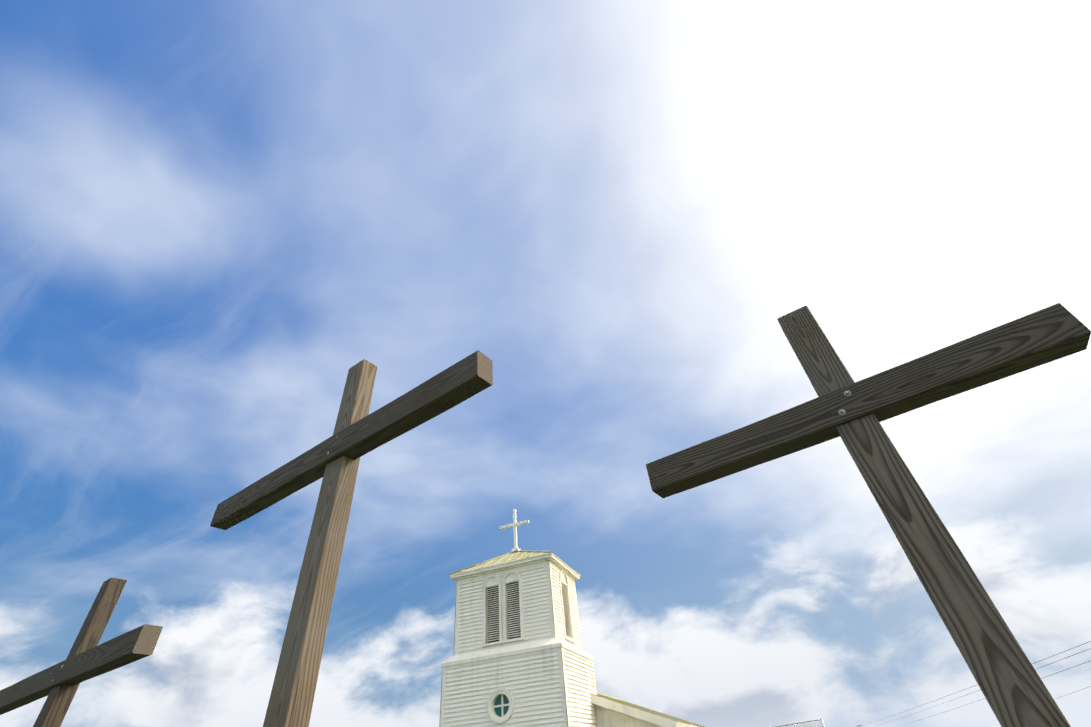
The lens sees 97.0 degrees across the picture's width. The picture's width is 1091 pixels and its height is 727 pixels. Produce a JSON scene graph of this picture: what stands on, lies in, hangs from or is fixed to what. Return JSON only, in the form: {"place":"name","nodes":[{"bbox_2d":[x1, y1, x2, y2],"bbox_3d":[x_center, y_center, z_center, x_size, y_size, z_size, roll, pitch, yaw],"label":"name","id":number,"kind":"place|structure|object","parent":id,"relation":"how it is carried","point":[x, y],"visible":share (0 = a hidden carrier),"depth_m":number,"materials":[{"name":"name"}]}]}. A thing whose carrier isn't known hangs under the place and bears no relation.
{"place":"outdoors","nodes":[
{"label":"outdoors","id":0,"kind":"place"},
{"bbox_2d":[0,0,1090,726],"label":"sky","id":1,"kind":"structure","parent":0,"point":[212,212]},
{"bbox_2d":[439,509,704,726],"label":"church","id":2,"kind":"structure","parent":0,"point":[520,657],"depth_m":15.61,"materials":[{"name":"white paint"}]},
{"bbox_2d":[775,718,824,726],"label":"backstop","id":3,"kind":"object","parent":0,"point":[805,723],"visible":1,"depth_m":31.23,"materials":[{"name":"grey metal"}]},
{"bbox_2d":[856,641,1090,726],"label":"power line","id":4,"kind":"object","parent":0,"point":[1035,669],"visible":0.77,"depth_m":50.08,"materials":[{"name":"grey"}]},
{"bbox_3d":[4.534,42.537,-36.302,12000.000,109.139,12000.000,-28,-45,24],"label":"ground","id":5,"kind":"structure","parent":0,"visible":0},
{"bbox_2d":[0,578,162,726],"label":"cross","id":6,"kind":"object","parent":5,"relation":"on","point":[87,658],"visible":1,"depth_m":2.97,"materials":[{"name":"brown wood"}]},
{"bbox_2d":[210,350,492,726],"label":"cross","id":7,"kind":"object","parent":5,"relation":"on","point":[333,461],"visible":1,"depth_m":2.13,"materials":[{"name":"brown wood"}]},
{"bbox_2d":[646,303,1090,726],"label":"cross","id":8,"kind":"object","parent":5,"relation":"on","point":[847,409],"visible":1,"depth_m":1.75,"materials":[{"name":"brown wood"}]}
]}

